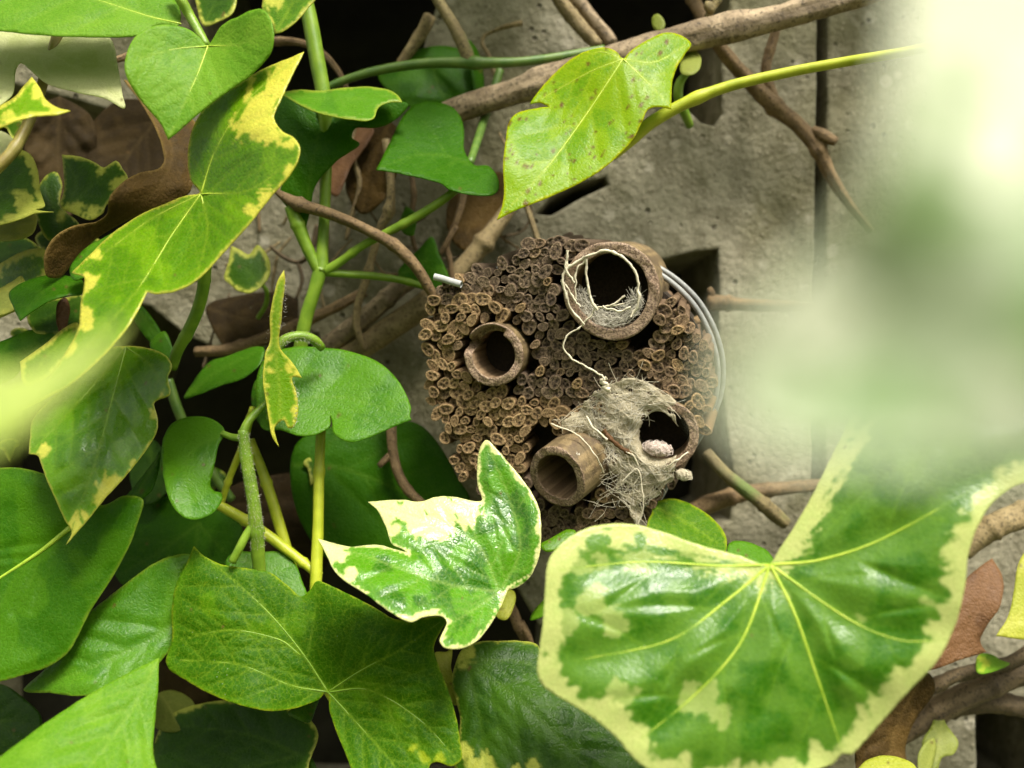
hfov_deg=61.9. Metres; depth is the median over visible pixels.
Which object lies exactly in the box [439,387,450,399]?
dry stem
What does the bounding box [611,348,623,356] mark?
dry stem
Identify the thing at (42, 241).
ivy leaf
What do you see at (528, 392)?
dry stem
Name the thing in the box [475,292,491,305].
dry stem
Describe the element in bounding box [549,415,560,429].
dry stem
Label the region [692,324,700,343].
dry stem
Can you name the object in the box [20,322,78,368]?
ivy leaf
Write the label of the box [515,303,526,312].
dry stem
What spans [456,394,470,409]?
dry stem
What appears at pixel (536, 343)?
dry stem
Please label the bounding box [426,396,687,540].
packed stems
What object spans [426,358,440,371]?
dry stem
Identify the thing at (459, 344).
dry stem
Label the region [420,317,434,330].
dry stem
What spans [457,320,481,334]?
dry stem
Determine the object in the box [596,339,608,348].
dry stem
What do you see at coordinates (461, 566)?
ivy leaf
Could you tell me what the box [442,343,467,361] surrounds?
dry stem
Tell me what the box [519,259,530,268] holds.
dry stem
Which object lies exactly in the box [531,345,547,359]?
dry stem
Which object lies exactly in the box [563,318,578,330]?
dry stem
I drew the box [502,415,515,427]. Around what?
dry stem
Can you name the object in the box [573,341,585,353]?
dry stem
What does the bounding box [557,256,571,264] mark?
dry stem
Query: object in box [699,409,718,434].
dry stem
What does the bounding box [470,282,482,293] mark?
dry stem
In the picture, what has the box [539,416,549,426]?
dry stem
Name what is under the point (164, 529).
ivy leaf
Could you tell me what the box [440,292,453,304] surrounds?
dry stem
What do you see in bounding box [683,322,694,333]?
dry stem
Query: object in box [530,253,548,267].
dry stem
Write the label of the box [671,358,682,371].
dry stem
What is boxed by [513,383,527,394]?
dry stem
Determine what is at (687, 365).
dry stem
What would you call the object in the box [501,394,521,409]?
dry stem
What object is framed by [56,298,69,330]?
dead leaf
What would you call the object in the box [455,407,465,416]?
dry stem
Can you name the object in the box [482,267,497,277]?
dry stem
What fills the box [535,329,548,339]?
dry stem
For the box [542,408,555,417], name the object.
dry stem
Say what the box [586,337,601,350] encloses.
dry stem
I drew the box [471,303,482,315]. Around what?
dry stem
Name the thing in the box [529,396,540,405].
dry stem
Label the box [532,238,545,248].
dry stem
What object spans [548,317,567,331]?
dry stem
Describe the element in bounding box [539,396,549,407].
dry stem
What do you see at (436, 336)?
dry stem
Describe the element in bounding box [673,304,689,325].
dry stem
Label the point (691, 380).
dry stem
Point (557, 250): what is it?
dry stem
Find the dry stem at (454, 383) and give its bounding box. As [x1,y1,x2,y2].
[448,378,462,388]
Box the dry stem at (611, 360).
[604,355,620,365]
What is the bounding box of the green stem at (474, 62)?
[329,45,603,89]
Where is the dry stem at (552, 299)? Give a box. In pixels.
[546,292,560,306]
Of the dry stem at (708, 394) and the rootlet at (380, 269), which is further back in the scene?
the rootlet at (380, 269)
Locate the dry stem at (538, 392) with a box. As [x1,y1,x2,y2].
[535,388,542,396]
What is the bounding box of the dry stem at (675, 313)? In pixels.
[671,307,678,317]
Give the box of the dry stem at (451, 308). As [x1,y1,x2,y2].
[445,304,458,313]
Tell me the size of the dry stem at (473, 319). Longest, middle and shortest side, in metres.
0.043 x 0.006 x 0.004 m
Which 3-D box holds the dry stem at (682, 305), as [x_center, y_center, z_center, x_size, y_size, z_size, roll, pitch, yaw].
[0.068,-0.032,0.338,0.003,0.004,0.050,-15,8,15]
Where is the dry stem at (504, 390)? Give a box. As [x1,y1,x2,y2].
[495,381,512,398]
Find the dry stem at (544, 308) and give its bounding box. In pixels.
[539,302,551,312]
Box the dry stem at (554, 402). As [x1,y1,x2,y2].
[547,396,560,408]
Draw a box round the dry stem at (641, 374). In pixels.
[632,365,647,381]
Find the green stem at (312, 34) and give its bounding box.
[294,3,331,346]
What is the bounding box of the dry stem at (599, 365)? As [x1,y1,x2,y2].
[594,359,608,370]
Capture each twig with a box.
[116,52,126,62]
[273,36,348,87]
[274,188,436,295]
[352,138,395,350]
[377,426,424,501]
[397,13,435,61]
[509,605,533,642]
[524,206,539,237]
[552,0,602,46]
[569,0,616,45]
[685,0,705,18]
[706,287,757,311]
[712,45,855,212]
[761,31,779,95]
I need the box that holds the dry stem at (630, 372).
[626,368,635,377]
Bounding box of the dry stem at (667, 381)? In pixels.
[662,376,673,390]
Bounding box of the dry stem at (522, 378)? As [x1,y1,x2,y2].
[517,367,532,385]
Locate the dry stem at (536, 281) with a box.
[531,272,543,287]
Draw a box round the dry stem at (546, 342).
[542,337,550,346]
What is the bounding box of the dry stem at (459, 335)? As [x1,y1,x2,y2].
[455,332,469,340]
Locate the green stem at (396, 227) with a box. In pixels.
[324,190,457,275]
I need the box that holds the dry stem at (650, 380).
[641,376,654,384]
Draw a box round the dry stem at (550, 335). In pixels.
[547,329,556,341]
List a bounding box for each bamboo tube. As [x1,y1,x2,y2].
[464,321,533,386]
[530,415,615,506]
[563,241,668,339]
[626,398,698,467]
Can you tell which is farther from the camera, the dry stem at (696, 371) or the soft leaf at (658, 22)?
the soft leaf at (658, 22)
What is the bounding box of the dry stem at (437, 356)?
[431,348,441,361]
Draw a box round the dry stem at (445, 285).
[442,277,454,288]
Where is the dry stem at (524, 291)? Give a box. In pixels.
[519,288,528,293]
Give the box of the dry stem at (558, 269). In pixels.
[552,264,563,274]
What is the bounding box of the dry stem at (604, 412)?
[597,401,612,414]
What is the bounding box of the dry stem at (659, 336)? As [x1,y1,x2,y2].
[652,329,669,343]
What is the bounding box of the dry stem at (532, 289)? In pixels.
[527,284,538,294]
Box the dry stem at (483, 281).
[476,275,490,287]
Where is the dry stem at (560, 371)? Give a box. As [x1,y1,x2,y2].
[556,367,567,375]
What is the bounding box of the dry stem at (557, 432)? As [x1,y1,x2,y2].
[552,427,562,435]
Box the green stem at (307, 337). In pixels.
[266,330,324,420]
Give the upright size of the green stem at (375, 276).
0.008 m
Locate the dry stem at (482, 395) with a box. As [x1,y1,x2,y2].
[477,386,491,400]
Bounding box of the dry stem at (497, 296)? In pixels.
[492,291,501,301]
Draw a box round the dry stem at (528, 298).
[521,293,537,304]
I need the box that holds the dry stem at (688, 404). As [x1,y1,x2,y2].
[684,396,693,410]
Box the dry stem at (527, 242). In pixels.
[520,237,537,249]
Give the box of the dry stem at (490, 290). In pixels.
[482,284,494,296]
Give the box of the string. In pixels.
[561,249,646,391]
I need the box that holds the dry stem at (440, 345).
[437,339,445,350]
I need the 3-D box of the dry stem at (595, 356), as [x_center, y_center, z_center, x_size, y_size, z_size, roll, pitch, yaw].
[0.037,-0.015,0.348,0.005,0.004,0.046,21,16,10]
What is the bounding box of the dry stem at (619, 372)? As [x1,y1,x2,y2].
[614,364,624,377]
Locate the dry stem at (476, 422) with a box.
[473,415,486,426]
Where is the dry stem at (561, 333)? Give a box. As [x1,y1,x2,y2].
[554,327,570,339]
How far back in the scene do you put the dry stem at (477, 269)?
0.33 m
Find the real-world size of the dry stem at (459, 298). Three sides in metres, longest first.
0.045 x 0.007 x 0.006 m
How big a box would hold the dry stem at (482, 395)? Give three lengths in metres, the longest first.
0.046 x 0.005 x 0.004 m
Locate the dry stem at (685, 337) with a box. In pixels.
[676,325,700,342]
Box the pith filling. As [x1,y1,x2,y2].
[458,253,705,504]
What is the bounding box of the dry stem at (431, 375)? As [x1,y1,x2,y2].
[425,370,444,380]
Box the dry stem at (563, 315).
[556,308,572,321]
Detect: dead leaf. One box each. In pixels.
[24,96,96,215]
[44,80,194,277]
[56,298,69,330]
[86,99,163,177]
[158,653,222,704]
[206,292,298,344]
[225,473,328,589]
[331,128,373,196]
[345,122,396,213]
[446,172,503,250]
[855,673,934,767]
[930,559,1003,669]
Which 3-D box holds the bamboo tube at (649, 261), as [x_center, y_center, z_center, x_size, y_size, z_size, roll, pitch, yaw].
[0.043,-0.038,0.340,0.036,0.045,0.062,0,0,14]
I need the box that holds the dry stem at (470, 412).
[464,406,479,415]
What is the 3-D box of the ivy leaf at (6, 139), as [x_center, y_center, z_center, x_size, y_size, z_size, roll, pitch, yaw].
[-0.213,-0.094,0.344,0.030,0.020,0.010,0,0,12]
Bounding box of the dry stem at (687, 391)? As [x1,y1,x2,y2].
[679,384,692,398]
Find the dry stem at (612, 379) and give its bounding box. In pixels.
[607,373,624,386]
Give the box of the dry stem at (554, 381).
[548,373,566,389]
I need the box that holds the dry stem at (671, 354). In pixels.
[666,349,678,358]
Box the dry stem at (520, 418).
[511,412,525,426]
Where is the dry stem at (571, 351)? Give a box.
[561,347,576,360]
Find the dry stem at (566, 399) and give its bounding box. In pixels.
[560,394,572,406]
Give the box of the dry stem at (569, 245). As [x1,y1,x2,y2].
[563,238,590,251]
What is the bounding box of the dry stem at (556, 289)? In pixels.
[545,282,562,295]
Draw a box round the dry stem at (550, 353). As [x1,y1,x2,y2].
[545,345,555,358]
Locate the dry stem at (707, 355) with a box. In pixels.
[697,330,713,362]
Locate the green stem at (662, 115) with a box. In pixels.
[614,48,896,159]
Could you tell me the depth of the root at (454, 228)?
0.39 m
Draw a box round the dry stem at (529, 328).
[522,316,541,335]
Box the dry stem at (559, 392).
[553,385,565,397]
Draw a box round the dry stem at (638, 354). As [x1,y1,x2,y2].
[633,347,647,360]
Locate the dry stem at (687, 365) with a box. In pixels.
[682,359,693,370]
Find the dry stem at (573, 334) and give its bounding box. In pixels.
[569,325,582,338]
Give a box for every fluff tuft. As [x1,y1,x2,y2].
[642,440,673,456]
[675,468,692,480]
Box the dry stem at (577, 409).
[575,405,584,413]
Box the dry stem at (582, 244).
[573,239,612,252]
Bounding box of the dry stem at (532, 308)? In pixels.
[527,300,538,312]
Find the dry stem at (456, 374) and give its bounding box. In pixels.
[451,366,467,379]
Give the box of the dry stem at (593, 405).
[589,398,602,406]
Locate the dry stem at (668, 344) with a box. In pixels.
[665,339,673,350]
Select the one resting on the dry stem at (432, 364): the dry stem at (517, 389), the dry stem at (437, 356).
the dry stem at (437, 356)
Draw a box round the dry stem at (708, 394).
[702,388,713,398]
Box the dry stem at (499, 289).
[495,286,504,292]
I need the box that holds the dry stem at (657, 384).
[653,380,662,390]
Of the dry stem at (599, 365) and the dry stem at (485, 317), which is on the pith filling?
the dry stem at (485, 317)
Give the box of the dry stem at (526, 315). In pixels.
[519,309,535,321]
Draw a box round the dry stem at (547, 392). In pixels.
[541,384,553,398]
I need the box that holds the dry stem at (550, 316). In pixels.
[546,313,556,320]
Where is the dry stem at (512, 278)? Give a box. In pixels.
[507,273,524,288]
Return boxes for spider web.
[551,362,688,525]
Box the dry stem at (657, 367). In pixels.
[651,360,663,372]
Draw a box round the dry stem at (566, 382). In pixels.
[561,374,576,389]
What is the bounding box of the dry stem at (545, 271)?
[538,264,559,279]
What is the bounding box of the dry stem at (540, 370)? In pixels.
[535,364,549,376]
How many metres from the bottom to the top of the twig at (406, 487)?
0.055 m
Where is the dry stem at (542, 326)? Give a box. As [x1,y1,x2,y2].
[537,321,548,331]
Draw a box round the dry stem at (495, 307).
[488,300,505,314]
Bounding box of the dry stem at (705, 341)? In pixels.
[699,330,713,351]
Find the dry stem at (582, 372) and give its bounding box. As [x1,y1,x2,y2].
[578,364,594,376]
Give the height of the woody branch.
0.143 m
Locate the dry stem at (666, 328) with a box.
[659,317,674,333]
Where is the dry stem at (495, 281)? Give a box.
[490,275,505,288]
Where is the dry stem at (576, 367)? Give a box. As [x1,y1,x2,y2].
[572,359,581,371]
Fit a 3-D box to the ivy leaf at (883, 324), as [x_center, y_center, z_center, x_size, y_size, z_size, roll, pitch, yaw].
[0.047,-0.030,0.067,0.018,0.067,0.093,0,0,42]
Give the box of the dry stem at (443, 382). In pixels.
[437,376,453,389]
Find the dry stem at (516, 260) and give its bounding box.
[512,253,522,265]
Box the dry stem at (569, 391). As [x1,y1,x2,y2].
[565,385,576,397]
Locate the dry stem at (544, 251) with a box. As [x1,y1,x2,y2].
[540,232,572,255]
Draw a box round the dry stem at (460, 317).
[455,312,470,322]
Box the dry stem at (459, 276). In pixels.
[454,273,465,283]
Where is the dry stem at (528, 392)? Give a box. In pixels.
[522,386,537,398]
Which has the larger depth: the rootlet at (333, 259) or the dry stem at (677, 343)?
the rootlet at (333, 259)
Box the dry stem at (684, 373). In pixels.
[677,370,688,380]
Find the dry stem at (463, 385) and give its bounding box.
[459,380,472,390]
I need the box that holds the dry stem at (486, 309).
[481,305,492,313]
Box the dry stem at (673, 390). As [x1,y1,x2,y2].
[666,384,680,398]
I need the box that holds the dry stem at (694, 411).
[691,399,705,415]
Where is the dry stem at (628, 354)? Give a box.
[621,345,636,362]
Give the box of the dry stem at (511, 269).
[506,265,519,272]
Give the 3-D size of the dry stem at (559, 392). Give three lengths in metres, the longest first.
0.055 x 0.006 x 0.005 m
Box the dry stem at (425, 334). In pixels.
[418,328,432,340]
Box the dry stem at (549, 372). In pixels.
[545,367,556,376]
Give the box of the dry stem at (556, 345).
[550,339,564,351]
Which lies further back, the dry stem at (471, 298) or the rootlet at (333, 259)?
the rootlet at (333, 259)
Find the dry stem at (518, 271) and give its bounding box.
[514,268,530,276]
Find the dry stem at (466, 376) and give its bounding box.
[461,370,474,383]
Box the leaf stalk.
[0,36,62,173]
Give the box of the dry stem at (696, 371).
[690,363,701,376]
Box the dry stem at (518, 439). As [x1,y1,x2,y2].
[514,430,534,442]
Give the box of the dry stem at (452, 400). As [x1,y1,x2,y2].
[449,398,457,406]
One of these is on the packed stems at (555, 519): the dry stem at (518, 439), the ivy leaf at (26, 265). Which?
the dry stem at (518, 439)
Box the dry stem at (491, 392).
[485,386,498,398]
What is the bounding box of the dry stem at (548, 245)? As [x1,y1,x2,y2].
[543,235,583,249]
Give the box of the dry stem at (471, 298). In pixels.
[466,293,475,303]
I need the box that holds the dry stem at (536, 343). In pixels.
[530,337,545,348]
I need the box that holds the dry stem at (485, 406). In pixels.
[479,399,492,412]
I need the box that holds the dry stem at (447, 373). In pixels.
[444,370,452,377]
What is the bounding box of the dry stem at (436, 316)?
[433,313,440,320]
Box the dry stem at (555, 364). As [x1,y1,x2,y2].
[550,357,561,370]
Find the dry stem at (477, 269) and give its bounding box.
[471,263,496,276]
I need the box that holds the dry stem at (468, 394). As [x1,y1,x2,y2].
[463,388,479,400]
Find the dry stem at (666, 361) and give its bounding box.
[661,354,671,368]
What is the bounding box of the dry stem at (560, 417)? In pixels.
[557,415,573,427]
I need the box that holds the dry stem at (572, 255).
[564,252,578,260]
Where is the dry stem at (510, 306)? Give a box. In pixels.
[505,302,521,311]
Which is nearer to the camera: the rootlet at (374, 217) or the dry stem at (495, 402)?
the dry stem at (495, 402)
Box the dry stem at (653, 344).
[648,338,665,350]
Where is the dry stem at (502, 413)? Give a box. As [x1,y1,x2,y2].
[498,408,512,417]
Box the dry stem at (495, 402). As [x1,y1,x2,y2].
[490,393,511,407]
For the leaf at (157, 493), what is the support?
attached to the ivy foliage
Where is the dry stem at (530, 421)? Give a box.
[523,415,539,426]
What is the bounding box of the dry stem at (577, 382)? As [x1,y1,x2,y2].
[571,375,582,388]
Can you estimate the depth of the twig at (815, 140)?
0.40 m
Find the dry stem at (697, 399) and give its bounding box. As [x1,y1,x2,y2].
[690,392,705,409]
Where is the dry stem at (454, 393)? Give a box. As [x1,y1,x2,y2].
[449,386,463,398]
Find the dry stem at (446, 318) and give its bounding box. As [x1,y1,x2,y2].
[440,312,459,323]
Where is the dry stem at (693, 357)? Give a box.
[688,345,698,363]
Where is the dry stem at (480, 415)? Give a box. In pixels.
[476,410,487,419]
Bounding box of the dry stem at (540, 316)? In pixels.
[535,311,551,321]
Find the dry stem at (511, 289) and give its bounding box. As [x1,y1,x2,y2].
[504,283,518,296]
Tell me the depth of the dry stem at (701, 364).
0.32 m
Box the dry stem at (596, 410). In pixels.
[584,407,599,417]
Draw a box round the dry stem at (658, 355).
[651,349,665,361]
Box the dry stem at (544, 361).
[539,357,549,366]
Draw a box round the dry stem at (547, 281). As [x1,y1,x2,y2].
[543,276,558,285]
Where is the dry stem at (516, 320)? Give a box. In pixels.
[512,314,523,324]
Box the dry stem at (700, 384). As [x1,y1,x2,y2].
[694,377,708,392]
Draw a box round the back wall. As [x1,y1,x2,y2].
[21,0,975,763]
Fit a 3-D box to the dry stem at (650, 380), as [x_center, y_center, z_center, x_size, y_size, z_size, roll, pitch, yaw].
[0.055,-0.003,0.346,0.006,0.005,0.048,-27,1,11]
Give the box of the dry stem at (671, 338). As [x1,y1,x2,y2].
[666,332,675,340]
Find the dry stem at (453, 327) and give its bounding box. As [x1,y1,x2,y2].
[447,320,459,333]
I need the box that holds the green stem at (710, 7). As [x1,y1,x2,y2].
[704,0,721,16]
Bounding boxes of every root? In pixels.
[193,290,366,356]
[269,224,317,299]
[312,282,414,348]
[339,206,515,356]
[344,128,361,240]
[409,176,417,250]
[439,193,466,276]
[480,20,522,76]
[690,479,819,514]
[702,449,790,528]
[906,663,1023,744]
[933,646,1023,694]
[952,692,1023,719]
[968,500,1023,558]
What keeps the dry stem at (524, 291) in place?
on the dry stem at (526, 277)
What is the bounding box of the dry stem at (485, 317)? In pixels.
[480,312,495,323]
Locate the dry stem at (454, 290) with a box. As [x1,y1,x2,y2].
[449,286,461,294]
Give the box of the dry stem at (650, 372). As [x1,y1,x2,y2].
[647,369,654,378]
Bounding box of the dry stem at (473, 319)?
[466,313,480,326]
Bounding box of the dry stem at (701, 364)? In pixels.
[697,352,718,368]
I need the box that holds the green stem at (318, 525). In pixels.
[310,430,325,588]
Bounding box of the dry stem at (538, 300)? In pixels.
[533,293,546,304]
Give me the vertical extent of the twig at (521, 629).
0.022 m
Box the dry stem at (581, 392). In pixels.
[575,386,588,397]
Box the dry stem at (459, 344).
[451,337,470,350]
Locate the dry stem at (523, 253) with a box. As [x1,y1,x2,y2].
[517,248,529,259]
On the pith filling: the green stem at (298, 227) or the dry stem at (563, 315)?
the dry stem at (563, 315)
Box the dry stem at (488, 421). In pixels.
[483,415,494,427]
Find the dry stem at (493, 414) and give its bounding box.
[488,406,501,420]
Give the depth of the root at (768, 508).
0.39 m
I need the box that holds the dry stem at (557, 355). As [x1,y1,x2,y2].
[554,351,562,359]
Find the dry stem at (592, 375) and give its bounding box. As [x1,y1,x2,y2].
[587,369,600,381]
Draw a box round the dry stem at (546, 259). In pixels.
[542,255,557,265]
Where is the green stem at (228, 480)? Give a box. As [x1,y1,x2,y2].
[221,406,255,501]
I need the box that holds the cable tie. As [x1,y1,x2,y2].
[433,255,724,521]
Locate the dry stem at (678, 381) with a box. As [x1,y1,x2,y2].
[673,371,691,387]
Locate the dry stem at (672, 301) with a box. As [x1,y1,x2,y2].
[664,292,682,307]
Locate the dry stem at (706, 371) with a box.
[702,363,712,377]
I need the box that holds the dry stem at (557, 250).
[549,241,565,260]
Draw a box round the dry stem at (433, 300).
[427,294,441,306]
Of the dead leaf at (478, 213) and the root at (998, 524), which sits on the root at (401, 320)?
the dead leaf at (478, 213)
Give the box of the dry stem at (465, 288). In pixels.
[461,282,471,293]
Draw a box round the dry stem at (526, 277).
[518,270,532,288]
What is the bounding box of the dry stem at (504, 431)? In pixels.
[500,426,509,436]
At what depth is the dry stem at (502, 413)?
0.34 m
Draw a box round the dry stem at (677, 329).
[671,316,700,334]
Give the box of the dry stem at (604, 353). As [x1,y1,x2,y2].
[597,348,611,358]
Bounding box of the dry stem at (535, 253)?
[529,246,540,257]
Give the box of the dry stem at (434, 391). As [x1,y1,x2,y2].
[428,381,440,398]
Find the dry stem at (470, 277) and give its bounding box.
[464,272,476,283]
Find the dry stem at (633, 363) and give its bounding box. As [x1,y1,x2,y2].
[629,359,637,367]
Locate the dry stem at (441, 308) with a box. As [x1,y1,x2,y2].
[438,302,445,313]
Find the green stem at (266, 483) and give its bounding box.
[250,438,297,567]
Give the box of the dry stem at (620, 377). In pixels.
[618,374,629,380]
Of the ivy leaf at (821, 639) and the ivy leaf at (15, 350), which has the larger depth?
the ivy leaf at (15, 350)
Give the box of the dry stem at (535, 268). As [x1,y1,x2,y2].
[531,264,539,275]
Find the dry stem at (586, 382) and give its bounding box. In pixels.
[581,376,594,390]
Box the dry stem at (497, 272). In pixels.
[493,269,508,275]
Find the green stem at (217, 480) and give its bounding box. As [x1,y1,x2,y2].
[168,378,235,502]
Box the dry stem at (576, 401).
[572,397,581,405]
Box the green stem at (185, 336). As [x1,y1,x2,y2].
[169,267,211,370]
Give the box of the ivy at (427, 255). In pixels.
[398,237,448,288]
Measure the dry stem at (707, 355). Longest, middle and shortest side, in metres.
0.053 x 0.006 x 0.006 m
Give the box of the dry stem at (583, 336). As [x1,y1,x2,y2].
[576,329,594,343]
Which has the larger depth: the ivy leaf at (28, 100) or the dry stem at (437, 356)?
the dry stem at (437, 356)
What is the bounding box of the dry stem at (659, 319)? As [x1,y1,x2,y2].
[653,313,665,325]
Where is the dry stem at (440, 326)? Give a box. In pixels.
[434,320,449,331]
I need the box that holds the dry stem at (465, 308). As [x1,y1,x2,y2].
[458,303,471,312]
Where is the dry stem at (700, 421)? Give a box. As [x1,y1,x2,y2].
[694,415,704,427]
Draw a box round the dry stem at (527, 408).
[521,398,535,414]
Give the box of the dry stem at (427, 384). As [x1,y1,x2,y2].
[424,379,439,389]
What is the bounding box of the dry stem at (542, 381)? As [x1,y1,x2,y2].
[536,374,549,387]
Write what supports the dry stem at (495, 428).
on the packed stems at (555, 519)
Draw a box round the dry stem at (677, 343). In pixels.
[671,338,683,349]
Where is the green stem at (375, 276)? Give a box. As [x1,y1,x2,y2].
[326,269,423,289]
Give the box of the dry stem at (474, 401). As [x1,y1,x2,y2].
[468,394,481,409]
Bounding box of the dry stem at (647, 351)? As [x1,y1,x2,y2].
[642,344,654,358]
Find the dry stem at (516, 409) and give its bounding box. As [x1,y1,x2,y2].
[511,404,520,415]
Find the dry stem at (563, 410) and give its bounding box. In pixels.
[554,404,574,415]
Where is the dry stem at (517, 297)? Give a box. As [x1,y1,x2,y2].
[510,292,529,302]
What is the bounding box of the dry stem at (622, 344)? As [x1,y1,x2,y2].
[616,338,630,349]
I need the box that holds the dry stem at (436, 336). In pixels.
[431,330,446,341]
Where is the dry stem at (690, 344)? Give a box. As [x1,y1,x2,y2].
[684,339,694,348]
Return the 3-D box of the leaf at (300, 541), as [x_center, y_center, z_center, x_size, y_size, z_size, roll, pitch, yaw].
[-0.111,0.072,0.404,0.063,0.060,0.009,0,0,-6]
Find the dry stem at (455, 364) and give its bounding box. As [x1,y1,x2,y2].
[447,356,464,371]
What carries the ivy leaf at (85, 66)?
attached to the ivy foliage
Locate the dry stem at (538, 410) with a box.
[531,404,544,419]
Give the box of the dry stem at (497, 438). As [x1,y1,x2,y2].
[490,431,509,444]
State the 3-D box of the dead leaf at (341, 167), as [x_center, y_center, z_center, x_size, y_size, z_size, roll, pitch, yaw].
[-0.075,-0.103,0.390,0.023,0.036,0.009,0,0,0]
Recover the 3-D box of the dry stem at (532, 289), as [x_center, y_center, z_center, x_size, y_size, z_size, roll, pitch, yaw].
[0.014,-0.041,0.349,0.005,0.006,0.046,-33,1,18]
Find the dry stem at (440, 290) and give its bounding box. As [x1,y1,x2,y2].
[436,285,448,294]
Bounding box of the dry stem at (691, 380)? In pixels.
[687,377,694,387]
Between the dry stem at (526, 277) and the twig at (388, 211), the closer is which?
the dry stem at (526, 277)
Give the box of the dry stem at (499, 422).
[495,417,503,425]
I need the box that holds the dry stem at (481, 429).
[475,422,488,435]
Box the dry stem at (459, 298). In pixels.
[451,292,467,305]
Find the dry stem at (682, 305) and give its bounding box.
[677,297,686,314]
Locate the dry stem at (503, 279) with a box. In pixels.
[501,274,509,283]
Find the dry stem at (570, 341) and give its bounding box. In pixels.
[562,336,575,348]
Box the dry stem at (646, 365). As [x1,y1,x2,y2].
[637,358,651,370]
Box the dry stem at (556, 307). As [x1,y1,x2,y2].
[551,303,564,313]
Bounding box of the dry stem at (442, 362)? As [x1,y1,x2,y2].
[437,357,460,369]
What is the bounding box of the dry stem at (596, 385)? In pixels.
[594,380,602,387]
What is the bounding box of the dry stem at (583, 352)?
[577,345,591,361]
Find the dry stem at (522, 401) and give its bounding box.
[517,395,529,407]
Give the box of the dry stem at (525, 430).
[519,424,536,437]
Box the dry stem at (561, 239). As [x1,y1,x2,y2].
[552,235,572,246]
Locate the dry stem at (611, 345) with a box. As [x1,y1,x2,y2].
[605,340,618,350]
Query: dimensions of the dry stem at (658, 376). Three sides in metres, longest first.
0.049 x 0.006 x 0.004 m
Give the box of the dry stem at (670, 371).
[664,366,676,376]
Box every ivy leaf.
[0,31,124,108]
[0,77,69,127]
[0,131,12,154]
[0,150,52,225]
[0,214,36,240]
[0,238,39,262]
[0,248,45,317]
[0,276,24,315]
[0,317,127,448]
[0,330,55,370]
[0,684,41,754]
[2,440,18,461]
[5,120,21,137]
[9,275,83,320]
[10,328,26,335]
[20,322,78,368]
[27,295,81,333]
[29,346,171,544]
[35,231,90,249]
[36,172,78,240]
[59,155,127,219]
[64,52,303,354]
[69,233,111,280]
[115,496,242,584]
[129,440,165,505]
[153,700,317,767]
[155,690,194,731]
[166,547,461,767]
[195,0,236,26]
[210,468,225,489]
[224,245,269,319]
[262,0,314,33]
[288,700,318,722]
[303,458,313,485]
[309,758,316,767]
[318,440,540,648]
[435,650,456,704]
[452,640,643,767]
[496,590,515,619]
[497,32,690,219]
[530,600,543,620]
[537,461,1023,767]
[541,529,575,551]
[647,499,726,551]
[721,0,1023,471]
[727,541,772,563]
[859,755,915,767]
[917,738,935,767]
[922,720,957,767]
[975,653,1009,673]
[996,554,1023,639]
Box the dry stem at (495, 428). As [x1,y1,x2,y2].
[486,424,501,436]
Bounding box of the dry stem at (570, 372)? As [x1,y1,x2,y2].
[566,368,575,376]
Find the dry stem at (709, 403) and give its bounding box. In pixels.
[702,391,716,411]
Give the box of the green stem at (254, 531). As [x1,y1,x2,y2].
[228,400,266,570]
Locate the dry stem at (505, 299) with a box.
[501,293,511,303]
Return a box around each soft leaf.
[0,0,180,37]
[0,467,143,681]
[0,658,158,767]
[24,554,189,695]
[125,0,273,139]
[126,452,160,506]
[134,305,160,341]
[150,331,172,357]
[161,416,238,519]
[184,346,264,398]
[226,551,306,595]
[251,381,275,431]
[256,346,411,441]
[261,271,301,446]
[274,96,407,225]
[283,86,401,121]
[290,421,469,558]
[376,68,503,195]
[378,46,472,107]
[401,206,416,235]
[468,40,483,89]
[652,14,664,30]
[673,51,700,128]
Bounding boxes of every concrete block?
[0,0,815,767]
[811,0,1023,767]
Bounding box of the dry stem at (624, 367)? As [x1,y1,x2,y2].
[619,359,629,371]
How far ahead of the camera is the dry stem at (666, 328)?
0.32 m
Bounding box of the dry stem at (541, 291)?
[538,285,546,295]
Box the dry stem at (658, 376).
[653,371,666,380]
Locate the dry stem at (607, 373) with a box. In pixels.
[600,363,617,381]
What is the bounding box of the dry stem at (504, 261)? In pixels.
[497,249,519,270]
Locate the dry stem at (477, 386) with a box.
[471,380,488,391]
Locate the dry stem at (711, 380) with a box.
[705,366,717,387]
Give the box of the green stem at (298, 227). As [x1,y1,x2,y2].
[285,206,317,270]
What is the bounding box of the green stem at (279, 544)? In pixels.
[216,501,322,573]
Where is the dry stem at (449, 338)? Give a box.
[441,333,456,344]
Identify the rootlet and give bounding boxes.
[202,293,229,367]
[224,242,279,265]
[257,212,260,232]
[271,237,291,291]
[320,238,352,306]
[370,212,426,228]
[375,260,397,275]
[407,245,460,259]
[498,132,504,145]
[500,234,518,248]
[503,205,532,237]
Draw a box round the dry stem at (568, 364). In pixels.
[561,355,579,369]
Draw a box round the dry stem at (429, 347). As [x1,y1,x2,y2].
[421,339,438,356]
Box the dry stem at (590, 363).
[581,358,596,369]
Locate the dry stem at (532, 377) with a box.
[527,369,539,389]
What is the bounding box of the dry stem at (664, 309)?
[656,290,672,317]
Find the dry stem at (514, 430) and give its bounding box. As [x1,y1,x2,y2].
[509,425,522,434]
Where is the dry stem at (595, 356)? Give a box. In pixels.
[590,348,600,360]
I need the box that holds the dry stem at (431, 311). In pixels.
[425,303,439,315]
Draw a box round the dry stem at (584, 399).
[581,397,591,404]
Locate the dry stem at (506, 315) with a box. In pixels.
[495,308,518,322]
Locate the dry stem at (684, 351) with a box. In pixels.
[678,344,690,360]

